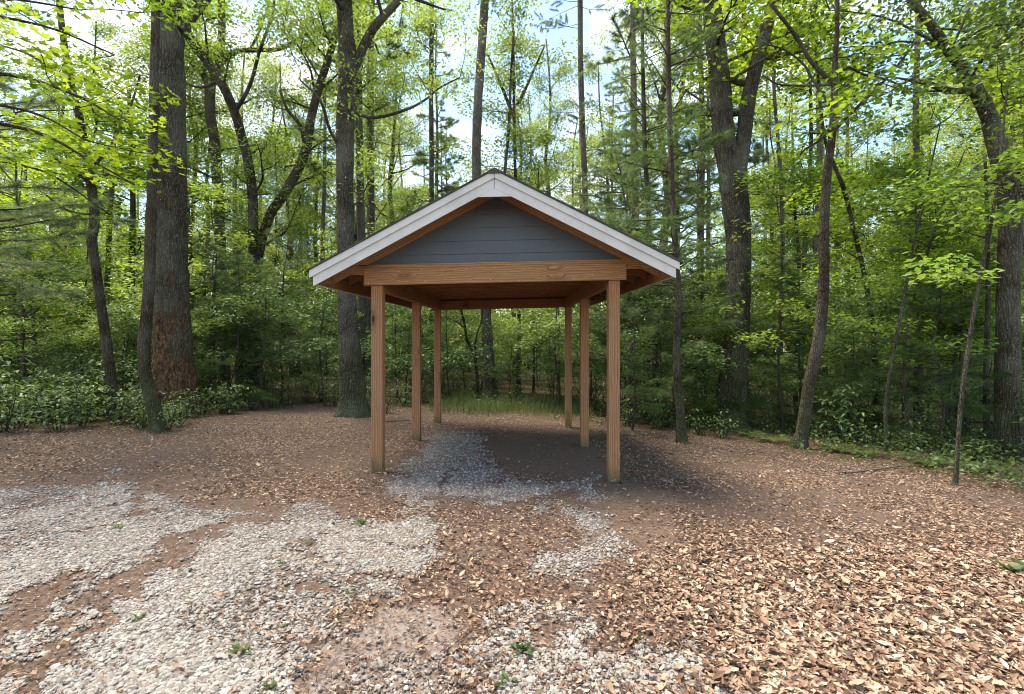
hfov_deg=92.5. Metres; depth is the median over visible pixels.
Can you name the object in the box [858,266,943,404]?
understory sapling
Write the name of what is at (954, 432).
woodland shrub
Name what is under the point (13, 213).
soft pine
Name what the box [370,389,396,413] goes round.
woodland shrub
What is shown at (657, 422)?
woodland shrub
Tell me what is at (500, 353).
understory sapling
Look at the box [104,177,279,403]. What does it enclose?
understory sapling
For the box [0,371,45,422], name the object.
woodland shrub
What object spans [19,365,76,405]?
woodland shrub
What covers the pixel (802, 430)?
branching tree
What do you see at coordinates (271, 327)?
understory sapling
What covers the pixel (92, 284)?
understory sapling
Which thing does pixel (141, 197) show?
background tree
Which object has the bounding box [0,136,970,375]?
woods
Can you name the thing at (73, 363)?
woodland shrub
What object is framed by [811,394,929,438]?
shrub
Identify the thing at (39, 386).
woodland shrub
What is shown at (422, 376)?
woodland shrub
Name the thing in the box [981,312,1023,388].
understory sapling
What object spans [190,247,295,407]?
soft pine
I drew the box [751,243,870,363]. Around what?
understory sapling
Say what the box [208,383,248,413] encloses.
woodland shrub
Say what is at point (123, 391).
woodland shrub
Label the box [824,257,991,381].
understory sapling
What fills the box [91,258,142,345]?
understory sapling
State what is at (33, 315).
understory sapling
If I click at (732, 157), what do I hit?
forked oak
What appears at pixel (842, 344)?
understory sapling
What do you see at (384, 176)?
background tree
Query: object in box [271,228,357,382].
understory sapling
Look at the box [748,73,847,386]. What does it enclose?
background tree
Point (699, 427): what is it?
woodland shrub
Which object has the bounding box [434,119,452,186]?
background pine
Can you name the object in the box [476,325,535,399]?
understory sapling
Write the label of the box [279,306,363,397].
understory sapling
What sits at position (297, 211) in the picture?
background tree
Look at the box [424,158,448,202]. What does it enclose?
background pine
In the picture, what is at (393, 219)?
background tree
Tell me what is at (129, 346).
understory sapling
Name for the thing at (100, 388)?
woodland shrub
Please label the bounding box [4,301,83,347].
understory sapling
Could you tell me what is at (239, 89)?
background tree
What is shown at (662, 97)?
background tree
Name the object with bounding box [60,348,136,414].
woodland shrub
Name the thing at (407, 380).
woodland shrub
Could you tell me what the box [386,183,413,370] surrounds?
background tree
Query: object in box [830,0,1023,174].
dark leaved tree
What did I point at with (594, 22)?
sky
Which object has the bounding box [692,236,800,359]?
understory sapling
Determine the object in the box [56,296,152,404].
understory sapling
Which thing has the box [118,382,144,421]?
woodland shrub
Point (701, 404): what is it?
shrub
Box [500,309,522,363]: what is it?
background tree
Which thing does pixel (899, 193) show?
background tree
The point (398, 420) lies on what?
fallen branch
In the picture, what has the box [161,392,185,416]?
woodland shrub
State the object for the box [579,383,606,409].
woodland shrub
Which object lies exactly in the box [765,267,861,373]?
understory sapling
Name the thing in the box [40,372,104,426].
woodland shrub
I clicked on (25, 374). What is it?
woodland shrub
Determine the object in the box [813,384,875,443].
woodland shrub
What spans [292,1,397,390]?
grey straight tree
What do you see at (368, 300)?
background pine
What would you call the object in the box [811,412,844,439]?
woodland shrub
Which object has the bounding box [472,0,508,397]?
tall pine
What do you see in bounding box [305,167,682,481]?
timber shelter
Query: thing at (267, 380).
woodland shrub
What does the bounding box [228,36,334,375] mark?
background tree
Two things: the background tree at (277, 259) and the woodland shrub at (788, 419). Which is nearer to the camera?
the woodland shrub at (788, 419)
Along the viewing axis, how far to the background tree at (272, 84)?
38.50 m
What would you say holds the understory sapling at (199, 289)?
on the ground at (556, 468)
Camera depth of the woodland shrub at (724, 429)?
10.17 m
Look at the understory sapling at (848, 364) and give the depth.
29.29 m
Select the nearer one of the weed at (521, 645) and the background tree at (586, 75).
the weed at (521, 645)
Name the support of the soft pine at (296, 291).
on the ground at (556, 468)
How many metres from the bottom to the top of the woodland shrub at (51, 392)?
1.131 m
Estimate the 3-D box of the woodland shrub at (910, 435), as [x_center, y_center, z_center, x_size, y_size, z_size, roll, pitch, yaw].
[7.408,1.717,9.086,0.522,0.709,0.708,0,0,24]
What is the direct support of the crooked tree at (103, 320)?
on the ground at (556, 468)
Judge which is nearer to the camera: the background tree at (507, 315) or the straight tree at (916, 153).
the straight tree at (916, 153)
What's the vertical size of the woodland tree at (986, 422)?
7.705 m
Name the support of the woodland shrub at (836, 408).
on the ground at (556, 468)
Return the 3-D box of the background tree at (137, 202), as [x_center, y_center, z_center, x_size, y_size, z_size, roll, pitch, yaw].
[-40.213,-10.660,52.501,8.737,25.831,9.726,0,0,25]
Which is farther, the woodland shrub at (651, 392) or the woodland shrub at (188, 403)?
the woodland shrub at (651, 392)
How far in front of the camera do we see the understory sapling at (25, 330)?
20.36 m
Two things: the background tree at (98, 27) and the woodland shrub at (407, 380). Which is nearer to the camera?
the woodland shrub at (407, 380)
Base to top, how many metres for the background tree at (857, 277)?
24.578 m
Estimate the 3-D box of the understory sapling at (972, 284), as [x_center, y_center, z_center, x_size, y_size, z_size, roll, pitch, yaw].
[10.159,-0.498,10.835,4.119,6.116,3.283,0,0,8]
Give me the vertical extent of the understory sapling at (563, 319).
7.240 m
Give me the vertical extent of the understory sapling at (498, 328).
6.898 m
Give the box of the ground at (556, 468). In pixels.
[0,350,1023,693]
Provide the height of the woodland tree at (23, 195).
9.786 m
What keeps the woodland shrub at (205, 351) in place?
on the ground at (556, 468)
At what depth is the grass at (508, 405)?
14.34 m
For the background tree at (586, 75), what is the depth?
29.32 m
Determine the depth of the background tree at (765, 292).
40.49 m
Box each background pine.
[186,108,211,262]
[284,1,355,381]
[320,0,411,385]
[320,109,337,336]
[405,30,464,200]
[407,149,428,358]
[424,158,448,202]
[428,131,457,369]
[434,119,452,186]
[566,97,594,367]
[568,149,597,213]
[582,0,680,385]
[590,84,625,213]
[609,96,653,230]
[637,91,662,361]
[660,0,740,392]
[675,1,737,397]
[703,15,783,238]
[705,1,768,407]
[749,107,775,304]
[775,66,815,372]
[784,0,861,414]
[813,88,860,374]
[856,191,882,287]
[879,139,903,374]
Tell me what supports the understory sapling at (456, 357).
on the ground at (556, 468)
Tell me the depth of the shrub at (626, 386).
16.64 m
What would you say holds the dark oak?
on the ground at (556, 468)
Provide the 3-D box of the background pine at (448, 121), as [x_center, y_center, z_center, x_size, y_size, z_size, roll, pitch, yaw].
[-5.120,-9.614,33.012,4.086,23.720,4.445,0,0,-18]
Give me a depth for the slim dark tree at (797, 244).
18.37 m
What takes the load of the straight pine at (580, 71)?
on the ground at (556, 468)
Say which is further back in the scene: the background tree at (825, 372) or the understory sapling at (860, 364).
the background tree at (825, 372)
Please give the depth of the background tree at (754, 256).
52.43 m
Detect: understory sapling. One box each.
[0,148,144,383]
[0,218,131,413]
[0,231,93,345]
[0,233,73,381]
[0,242,44,364]
[0,275,83,375]
[0,291,65,368]
[3,284,53,361]
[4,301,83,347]
[6,208,143,398]
[19,299,117,377]
[39,222,196,379]
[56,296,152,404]
[58,267,226,362]
[68,314,138,370]
[72,301,151,411]
[79,266,124,330]
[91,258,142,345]
[95,301,152,386]
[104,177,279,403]
[152,300,232,367]
[193,263,262,343]
[194,279,298,359]
[200,218,321,394]
[206,281,312,363]
[261,278,309,377]
[269,291,336,383]
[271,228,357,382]
[274,339,317,374]
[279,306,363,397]
[288,327,322,376]
[299,291,337,346]
[300,281,336,364]
[317,311,370,373]
[360,305,458,394]
[363,302,449,400]
[385,305,447,344]
[385,308,426,366]
[387,306,456,384]
[387,328,411,377]
[389,304,471,382]
[395,309,478,374]
[421,307,506,395]
[424,310,499,378]
[431,312,481,389]
[456,307,564,387]
[456,309,515,360]
[456,313,515,359]
[474,309,507,350]
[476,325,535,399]
[493,312,539,377]
[494,304,606,400]
[500,308,562,387]
[502,315,548,359]
[518,303,624,377]
[521,332,557,379]
[531,302,639,399]
[537,322,578,388]
[539,307,579,347]
[555,286,718,408]
[575,300,665,402]
[589,216,693,397]
[589,227,672,346]
[603,270,749,419]
[605,316,681,362]
[627,313,681,387]
[644,305,721,411]
[663,238,760,403]
[668,280,714,356]
[672,158,864,432]
[672,290,791,391]
[681,333,721,397]
[682,280,756,362]
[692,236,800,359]
[692,255,791,349]
[715,331,796,393]
[748,272,881,400]
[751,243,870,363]
[757,276,857,403]
[758,270,868,364]
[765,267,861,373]
[772,291,949,438]
[790,313,871,422]
[794,319,899,404]
[804,231,981,428]
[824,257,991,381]
[826,306,869,382]
[832,290,981,440]
[838,333,912,417]
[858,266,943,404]
[859,153,1023,421]
[863,193,1023,433]
[878,270,951,405]
[878,326,975,418]
[889,213,1021,413]
[908,318,994,420]
[924,317,1023,411]
[933,259,1023,400]
[958,344,1023,405]
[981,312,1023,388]
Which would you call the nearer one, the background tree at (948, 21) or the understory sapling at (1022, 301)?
the understory sapling at (1022, 301)
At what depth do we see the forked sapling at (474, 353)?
17.97 m
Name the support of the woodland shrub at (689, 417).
on the ground at (556, 468)
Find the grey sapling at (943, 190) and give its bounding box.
[876,80,1023,485]
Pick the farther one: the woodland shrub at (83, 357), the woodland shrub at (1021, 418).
the woodland shrub at (83, 357)
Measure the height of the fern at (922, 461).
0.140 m
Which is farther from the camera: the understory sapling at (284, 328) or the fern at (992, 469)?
the understory sapling at (284, 328)
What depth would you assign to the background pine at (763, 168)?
47.22 m
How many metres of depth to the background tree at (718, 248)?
51.04 m
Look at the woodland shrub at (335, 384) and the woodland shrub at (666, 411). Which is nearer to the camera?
the woodland shrub at (666, 411)
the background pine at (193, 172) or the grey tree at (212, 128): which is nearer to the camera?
the grey tree at (212, 128)
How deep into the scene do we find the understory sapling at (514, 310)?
25.89 m
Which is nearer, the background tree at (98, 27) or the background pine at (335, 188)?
the background tree at (98, 27)
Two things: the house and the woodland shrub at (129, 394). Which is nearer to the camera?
the woodland shrub at (129, 394)
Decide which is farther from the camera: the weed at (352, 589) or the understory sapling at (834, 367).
the understory sapling at (834, 367)
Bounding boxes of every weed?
[130,611,146,619]
[228,640,251,654]
[261,679,283,690]
[344,587,356,595]
[353,518,365,525]
[494,670,517,686]
[509,641,533,659]
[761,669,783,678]
[985,557,1023,575]
[999,559,1023,564]
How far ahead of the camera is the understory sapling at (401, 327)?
30.87 m
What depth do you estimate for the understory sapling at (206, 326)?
17.96 m
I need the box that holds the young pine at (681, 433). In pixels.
[600,0,744,443]
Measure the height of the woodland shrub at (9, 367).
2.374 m
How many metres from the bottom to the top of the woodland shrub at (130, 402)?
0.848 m
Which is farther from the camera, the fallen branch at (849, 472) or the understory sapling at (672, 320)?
the understory sapling at (672, 320)
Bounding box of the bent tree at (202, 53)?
[142,0,310,397]
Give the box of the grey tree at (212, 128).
[104,0,400,393]
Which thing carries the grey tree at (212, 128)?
on the ground at (556, 468)
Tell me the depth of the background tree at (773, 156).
31.22 m
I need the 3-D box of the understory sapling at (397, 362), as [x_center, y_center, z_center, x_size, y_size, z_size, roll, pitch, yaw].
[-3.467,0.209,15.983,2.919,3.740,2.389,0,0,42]
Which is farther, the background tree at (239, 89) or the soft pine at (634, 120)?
the background tree at (239, 89)
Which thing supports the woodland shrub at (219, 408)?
on the ground at (556, 468)
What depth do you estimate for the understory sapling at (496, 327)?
32.63 m
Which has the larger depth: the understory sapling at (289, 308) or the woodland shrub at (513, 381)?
the understory sapling at (289, 308)
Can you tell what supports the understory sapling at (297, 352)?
on the ground at (556, 468)
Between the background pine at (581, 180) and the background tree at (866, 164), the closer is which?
the background tree at (866, 164)
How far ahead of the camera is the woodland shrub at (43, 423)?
9.00 m
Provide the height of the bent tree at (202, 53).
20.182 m
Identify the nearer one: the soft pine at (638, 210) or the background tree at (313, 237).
the soft pine at (638, 210)
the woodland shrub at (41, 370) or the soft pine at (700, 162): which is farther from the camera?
the soft pine at (700, 162)
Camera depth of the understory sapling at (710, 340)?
18.16 m
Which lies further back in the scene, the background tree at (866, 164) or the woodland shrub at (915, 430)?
the background tree at (866, 164)
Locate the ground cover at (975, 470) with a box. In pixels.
[0,358,1023,491]
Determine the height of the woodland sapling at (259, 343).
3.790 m
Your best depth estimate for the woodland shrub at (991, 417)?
11.28 m
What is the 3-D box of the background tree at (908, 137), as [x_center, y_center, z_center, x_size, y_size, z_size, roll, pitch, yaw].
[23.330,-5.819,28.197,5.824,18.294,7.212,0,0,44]
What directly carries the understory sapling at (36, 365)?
on the ground at (556, 468)
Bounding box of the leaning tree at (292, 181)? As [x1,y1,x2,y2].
[188,0,378,394]
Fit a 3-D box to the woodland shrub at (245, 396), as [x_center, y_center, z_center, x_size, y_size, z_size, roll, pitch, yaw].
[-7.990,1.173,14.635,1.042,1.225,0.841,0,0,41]
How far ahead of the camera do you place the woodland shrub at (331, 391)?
14.18 m
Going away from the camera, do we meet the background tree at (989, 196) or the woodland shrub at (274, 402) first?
the woodland shrub at (274, 402)
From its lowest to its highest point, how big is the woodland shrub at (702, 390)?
1.761 m
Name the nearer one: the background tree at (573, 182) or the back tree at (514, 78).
the back tree at (514, 78)
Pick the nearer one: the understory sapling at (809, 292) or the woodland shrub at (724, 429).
the woodland shrub at (724, 429)
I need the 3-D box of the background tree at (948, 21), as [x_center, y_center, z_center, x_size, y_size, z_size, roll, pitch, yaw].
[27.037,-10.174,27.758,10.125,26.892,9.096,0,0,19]
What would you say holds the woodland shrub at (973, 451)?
on the ground at (556, 468)
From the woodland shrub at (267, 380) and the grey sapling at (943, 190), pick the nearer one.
the grey sapling at (943, 190)
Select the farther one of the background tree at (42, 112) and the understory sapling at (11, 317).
the background tree at (42, 112)
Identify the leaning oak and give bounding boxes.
[762,0,1023,459]
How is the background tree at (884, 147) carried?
on the ground at (556, 468)
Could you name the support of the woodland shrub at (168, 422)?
on the ground at (556, 468)
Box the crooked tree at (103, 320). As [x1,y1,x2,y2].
[0,3,172,418]
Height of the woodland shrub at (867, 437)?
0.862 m
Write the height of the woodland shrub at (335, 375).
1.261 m
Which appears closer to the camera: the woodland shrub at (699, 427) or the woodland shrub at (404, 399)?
the woodland shrub at (699, 427)
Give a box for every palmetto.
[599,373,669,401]
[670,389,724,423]
[709,384,796,427]
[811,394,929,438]
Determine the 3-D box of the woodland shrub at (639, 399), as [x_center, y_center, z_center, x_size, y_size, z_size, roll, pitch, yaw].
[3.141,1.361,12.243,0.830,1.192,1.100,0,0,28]
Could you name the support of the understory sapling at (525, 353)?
on the ground at (556, 468)
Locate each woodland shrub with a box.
[0,335,37,386]
[0,337,28,397]
[0,350,29,414]
[0,355,36,432]
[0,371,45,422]
[0,381,54,429]
[2,366,60,402]
[2,377,37,415]
[2,378,63,423]
[3,329,52,381]
[7,351,53,400]
[12,363,66,417]
[13,371,72,421]
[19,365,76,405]
[24,392,84,432]
[28,373,77,413]
[34,356,78,385]
[39,372,99,421]
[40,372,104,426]
[43,383,98,422]
[45,340,118,396]
[47,351,83,386]
[48,341,119,394]
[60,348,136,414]
[61,381,121,421]
[66,351,127,416]
[84,384,138,424]
[103,384,162,423]
[115,369,157,415]
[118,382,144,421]
[119,380,144,408]
[123,392,166,427]
[132,398,164,429]
[143,403,184,430]
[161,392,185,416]
[163,388,204,418]
[163,392,195,427]
[178,384,219,415]
[194,347,227,400]
[201,356,246,396]
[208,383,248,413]
[211,382,245,410]
[212,378,238,413]
[226,367,257,403]
[238,378,263,410]
[250,357,289,401]
[261,381,287,408]
[263,365,283,388]
[270,374,307,404]
[280,374,292,391]
[287,361,325,403]
[294,378,314,391]
[302,372,336,401]
[323,378,338,405]
[328,374,339,395]
[329,366,338,387]
[365,375,396,401]
[365,377,389,395]
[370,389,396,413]
[390,383,411,405]
[397,370,424,391]
[405,356,433,397]
[426,362,456,390]
[426,366,449,394]
[444,364,468,390]
[467,375,481,391]
[496,369,505,389]
[507,372,522,391]
[510,377,524,397]
[536,367,564,394]
[555,380,579,398]
[572,362,606,400]
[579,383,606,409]
[592,392,606,416]
[597,374,624,392]
[620,378,651,422]
[620,402,644,426]
[636,382,668,420]
[638,377,671,408]
[640,397,666,428]
[643,386,684,426]
[663,401,690,422]
[669,361,738,423]
[685,405,703,427]
[685,406,714,434]
[707,406,743,437]
[757,387,798,422]
[775,404,797,428]
[784,413,796,431]
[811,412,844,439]
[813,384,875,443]
[813,396,871,438]
[833,417,859,437]
[843,409,891,448]
[851,414,877,439]
[868,401,893,428]
[879,383,900,415]
[890,420,920,450]
[892,418,920,446]
[893,420,927,454]
[894,402,949,446]
[924,417,961,443]
[926,400,982,436]
[928,412,986,452]
[929,427,967,455]
[943,416,977,441]
[960,426,996,462]
[973,395,1023,437]
[976,420,992,445]
[984,388,1023,435]
[1009,414,1023,443]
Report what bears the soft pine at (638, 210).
on the ground at (556, 468)
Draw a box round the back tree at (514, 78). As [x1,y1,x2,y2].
[448,0,579,392]
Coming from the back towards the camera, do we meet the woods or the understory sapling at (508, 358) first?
the woods
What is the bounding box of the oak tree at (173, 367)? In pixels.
[69,0,266,415]
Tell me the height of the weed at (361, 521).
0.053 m
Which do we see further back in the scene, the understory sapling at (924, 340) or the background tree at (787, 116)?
the background tree at (787, 116)
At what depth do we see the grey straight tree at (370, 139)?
22.88 m
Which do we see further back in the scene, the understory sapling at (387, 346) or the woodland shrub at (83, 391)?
the understory sapling at (387, 346)
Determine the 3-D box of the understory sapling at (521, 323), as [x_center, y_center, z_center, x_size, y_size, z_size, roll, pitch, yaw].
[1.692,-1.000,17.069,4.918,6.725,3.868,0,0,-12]
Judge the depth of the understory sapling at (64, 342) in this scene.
11.59 m
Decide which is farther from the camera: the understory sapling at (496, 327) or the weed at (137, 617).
the understory sapling at (496, 327)
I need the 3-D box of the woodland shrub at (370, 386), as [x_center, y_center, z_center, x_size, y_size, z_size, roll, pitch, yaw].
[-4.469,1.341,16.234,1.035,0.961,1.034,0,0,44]
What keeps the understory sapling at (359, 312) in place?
on the ground at (556, 468)
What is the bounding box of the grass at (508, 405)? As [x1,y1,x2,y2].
[27,385,981,452]
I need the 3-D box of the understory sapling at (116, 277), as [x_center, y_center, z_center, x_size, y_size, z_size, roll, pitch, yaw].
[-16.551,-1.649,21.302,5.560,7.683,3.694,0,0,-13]
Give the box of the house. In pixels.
[704,337,788,376]
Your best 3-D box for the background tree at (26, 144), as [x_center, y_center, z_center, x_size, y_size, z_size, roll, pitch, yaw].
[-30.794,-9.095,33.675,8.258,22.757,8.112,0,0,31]
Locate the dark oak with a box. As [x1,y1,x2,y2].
[247,0,490,417]
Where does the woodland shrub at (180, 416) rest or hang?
on the ground at (556, 468)
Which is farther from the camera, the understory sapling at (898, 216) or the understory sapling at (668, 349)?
the understory sapling at (668, 349)
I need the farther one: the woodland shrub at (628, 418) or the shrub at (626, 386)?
the shrub at (626, 386)
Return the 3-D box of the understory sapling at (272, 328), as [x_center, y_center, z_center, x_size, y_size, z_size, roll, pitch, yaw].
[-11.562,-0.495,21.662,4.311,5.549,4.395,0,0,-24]
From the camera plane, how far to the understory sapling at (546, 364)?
18.40 m
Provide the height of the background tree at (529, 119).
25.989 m
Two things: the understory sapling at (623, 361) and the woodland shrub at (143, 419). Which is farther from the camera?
the understory sapling at (623, 361)
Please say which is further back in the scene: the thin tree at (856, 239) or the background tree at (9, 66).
the background tree at (9, 66)
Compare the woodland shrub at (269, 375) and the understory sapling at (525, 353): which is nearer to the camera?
the woodland shrub at (269, 375)
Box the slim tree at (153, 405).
[137,0,225,433]
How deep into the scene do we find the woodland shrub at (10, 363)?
13.47 m
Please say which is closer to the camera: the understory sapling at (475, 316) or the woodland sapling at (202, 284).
the woodland sapling at (202, 284)
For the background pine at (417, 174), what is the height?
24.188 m
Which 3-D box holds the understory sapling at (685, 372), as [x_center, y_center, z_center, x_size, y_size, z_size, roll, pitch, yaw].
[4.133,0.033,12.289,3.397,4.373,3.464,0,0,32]
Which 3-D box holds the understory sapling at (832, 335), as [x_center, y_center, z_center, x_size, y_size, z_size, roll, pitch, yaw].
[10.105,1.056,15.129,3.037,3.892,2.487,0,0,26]
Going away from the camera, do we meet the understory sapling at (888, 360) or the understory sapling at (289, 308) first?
the understory sapling at (888, 360)
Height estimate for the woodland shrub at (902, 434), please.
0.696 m
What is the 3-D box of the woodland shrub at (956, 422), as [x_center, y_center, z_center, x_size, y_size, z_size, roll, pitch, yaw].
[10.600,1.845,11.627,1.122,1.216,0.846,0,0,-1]
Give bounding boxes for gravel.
[0,411,1022,693]
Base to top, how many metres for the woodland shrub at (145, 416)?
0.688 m
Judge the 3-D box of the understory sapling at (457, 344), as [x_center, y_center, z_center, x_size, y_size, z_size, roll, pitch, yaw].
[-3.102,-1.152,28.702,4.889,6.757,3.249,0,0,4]
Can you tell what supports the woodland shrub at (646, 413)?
on the ground at (556, 468)
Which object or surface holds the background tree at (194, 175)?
on the ground at (556, 468)
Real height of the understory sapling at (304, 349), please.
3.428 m
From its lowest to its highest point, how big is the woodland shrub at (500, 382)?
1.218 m
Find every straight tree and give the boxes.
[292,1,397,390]
[333,11,419,234]
[390,0,467,383]
[783,2,1023,444]
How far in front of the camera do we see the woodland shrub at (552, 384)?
21.39 m
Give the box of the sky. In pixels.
[0,0,1019,347]
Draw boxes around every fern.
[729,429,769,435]
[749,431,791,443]
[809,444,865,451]
[830,444,891,455]
[896,451,975,467]
[965,461,1021,472]
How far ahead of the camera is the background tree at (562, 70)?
37.97 m
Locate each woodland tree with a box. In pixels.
[0,103,147,391]
[0,128,121,382]
[28,27,206,391]
[430,0,539,394]
[492,133,557,393]
[585,9,721,418]
[971,96,1023,451]
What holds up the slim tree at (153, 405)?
on the ground at (556, 468)
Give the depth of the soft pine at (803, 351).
12.37 m
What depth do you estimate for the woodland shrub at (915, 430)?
10.27 m
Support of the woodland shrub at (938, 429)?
on the ground at (556, 468)
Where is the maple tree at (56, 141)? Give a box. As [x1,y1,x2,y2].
[0,0,197,214]
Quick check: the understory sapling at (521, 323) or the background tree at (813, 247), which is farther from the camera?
the background tree at (813, 247)
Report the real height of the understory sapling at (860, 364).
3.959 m
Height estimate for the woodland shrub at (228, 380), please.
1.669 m
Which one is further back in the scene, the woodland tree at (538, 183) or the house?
the house
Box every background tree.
[0,13,50,245]
[0,99,39,196]
[1,10,147,374]
[2,175,20,239]
[5,42,138,373]
[11,45,128,360]
[60,149,144,292]
[80,0,257,354]
[80,192,144,314]
[84,1,278,393]
[94,144,139,284]
[99,132,146,264]
[186,51,287,387]
[187,55,289,343]
[210,54,325,259]
[214,108,314,378]
[214,157,282,304]
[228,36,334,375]
[260,74,378,372]
[263,95,335,373]
[263,127,334,310]
[276,136,335,368]
[278,1,434,315]
[302,95,405,232]
[331,8,458,372]
[355,126,406,224]
[366,106,427,368]
[374,102,422,365]
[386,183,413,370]
[455,167,481,367]
[466,39,605,374]
[499,95,578,375]
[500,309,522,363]
[506,84,581,369]
[540,112,601,369]
[558,43,670,386]
[563,0,777,398]
[597,2,745,392]
[704,230,725,313]
[711,199,759,291]
[721,220,776,321]
[722,63,865,385]
[737,96,852,394]
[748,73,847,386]
[750,209,801,310]
[756,113,872,380]
[762,147,842,366]
[777,61,931,375]
[777,176,854,325]
[829,118,891,304]
[831,138,895,280]
[835,80,976,381]
[855,98,947,375]
[859,133,945,327]
[860,92,985,391]
[886,0,1022,392]
[887,1,1023,402]
[908,0,1023,409]
[912,0,1023,214]
[937,128,1022,302]
[943,112,1023,313]
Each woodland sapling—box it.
[190,273,259,406]
[201,279,314,408]
[279,287,337,406]
[506,308,603,409]
[589,255,680,417]
[812,100,1021,451]
[857,150,997,450]
[877,268,1023,442]
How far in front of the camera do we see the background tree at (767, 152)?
36.71 m
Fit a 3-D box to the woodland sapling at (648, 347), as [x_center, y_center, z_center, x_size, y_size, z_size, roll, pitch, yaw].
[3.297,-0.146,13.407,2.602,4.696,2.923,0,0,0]
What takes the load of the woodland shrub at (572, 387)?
on the ground at (556, 468)
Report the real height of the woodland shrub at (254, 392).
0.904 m
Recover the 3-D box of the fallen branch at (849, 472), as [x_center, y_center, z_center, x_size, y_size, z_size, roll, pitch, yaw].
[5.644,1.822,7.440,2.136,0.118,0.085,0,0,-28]
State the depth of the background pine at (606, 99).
47.08 m
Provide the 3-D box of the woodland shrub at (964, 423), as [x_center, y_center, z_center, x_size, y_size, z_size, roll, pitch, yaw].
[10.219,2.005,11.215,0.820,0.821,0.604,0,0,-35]
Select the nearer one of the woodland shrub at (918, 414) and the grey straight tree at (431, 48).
the woodland shrub at (918, 414)
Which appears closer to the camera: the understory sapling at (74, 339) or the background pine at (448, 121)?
the understory sapling at (74, 339)
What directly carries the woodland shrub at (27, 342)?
on the ground at (556, 468)
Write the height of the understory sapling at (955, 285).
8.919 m
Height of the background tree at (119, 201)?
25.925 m
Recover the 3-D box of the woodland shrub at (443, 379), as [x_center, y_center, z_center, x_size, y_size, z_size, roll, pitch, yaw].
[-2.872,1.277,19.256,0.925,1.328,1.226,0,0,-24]
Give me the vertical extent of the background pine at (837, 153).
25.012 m
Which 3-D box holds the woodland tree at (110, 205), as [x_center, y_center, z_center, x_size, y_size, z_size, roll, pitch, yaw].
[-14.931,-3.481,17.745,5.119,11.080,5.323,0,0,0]
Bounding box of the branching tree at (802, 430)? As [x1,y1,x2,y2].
[762,0,1020,449]
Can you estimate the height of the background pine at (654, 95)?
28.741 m
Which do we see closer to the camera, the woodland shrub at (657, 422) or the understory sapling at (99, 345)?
the woodland shrub at (657, 422)
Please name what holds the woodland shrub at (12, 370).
on the ground at (556, 468)
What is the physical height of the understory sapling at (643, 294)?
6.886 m
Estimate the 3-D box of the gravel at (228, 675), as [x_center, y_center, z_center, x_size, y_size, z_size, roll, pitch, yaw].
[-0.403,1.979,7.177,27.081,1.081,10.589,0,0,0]
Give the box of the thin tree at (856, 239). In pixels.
[703,0,948,440]
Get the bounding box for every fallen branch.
[385,417,409,421]
[844,463,921,473]
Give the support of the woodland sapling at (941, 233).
on the ground at (556, 468)
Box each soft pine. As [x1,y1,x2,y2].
[0,0,140,378]
[0,99,105,409]
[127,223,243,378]
[134,241,269,403]
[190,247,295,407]
[215,226,333,401]
[548,144,741,419]
[572,127,680,399]
[578,290,694,430]
[589,98,725,409]
[624,147,776,414]
[749,235,881,424]
[857,162,1023,443]
[865,273,1023,453]
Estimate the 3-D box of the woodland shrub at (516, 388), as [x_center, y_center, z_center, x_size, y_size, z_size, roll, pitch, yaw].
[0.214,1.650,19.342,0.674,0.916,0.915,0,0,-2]
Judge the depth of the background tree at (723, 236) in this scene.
53.59 m
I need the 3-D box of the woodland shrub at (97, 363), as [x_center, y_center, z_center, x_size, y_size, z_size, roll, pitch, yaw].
[-9.537,0.867,11.440,1.446,1.701,1.168,0,0,35]
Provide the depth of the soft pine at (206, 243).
17.19 m
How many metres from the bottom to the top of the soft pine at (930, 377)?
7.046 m
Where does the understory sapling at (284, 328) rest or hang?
on the ground at (556, 468)
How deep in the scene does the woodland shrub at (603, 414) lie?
13.57 m
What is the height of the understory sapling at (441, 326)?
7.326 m
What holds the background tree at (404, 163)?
on the ground at (556, 468)
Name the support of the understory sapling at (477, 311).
on the ground at (556, 468)
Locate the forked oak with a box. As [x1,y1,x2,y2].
[619,0,867,429]
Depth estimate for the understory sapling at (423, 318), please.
25.60 m
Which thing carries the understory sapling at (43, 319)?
on the ground at (556, 468)
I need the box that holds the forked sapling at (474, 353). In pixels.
[423,307,492,398]
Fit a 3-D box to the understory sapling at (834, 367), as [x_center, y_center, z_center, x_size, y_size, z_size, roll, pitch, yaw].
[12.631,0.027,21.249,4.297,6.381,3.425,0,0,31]
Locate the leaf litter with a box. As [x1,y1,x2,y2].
[0,398,1023,693]
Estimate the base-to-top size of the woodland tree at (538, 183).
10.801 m
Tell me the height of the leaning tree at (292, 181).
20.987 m
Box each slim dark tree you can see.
[699,15,829,412]
[728,41,909,381]
[752,149,866,418]
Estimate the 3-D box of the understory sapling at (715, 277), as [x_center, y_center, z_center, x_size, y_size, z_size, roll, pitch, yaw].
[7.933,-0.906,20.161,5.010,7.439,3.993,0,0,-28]
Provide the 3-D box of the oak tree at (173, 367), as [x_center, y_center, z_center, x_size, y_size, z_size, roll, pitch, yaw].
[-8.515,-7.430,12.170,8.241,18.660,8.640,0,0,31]
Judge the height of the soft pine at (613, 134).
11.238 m
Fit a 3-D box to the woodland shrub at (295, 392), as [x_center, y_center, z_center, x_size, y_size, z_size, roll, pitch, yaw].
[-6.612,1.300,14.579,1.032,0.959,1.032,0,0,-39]
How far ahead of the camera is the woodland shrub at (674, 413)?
12.60 m
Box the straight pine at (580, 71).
[531,0,630,213]
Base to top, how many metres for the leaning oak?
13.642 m

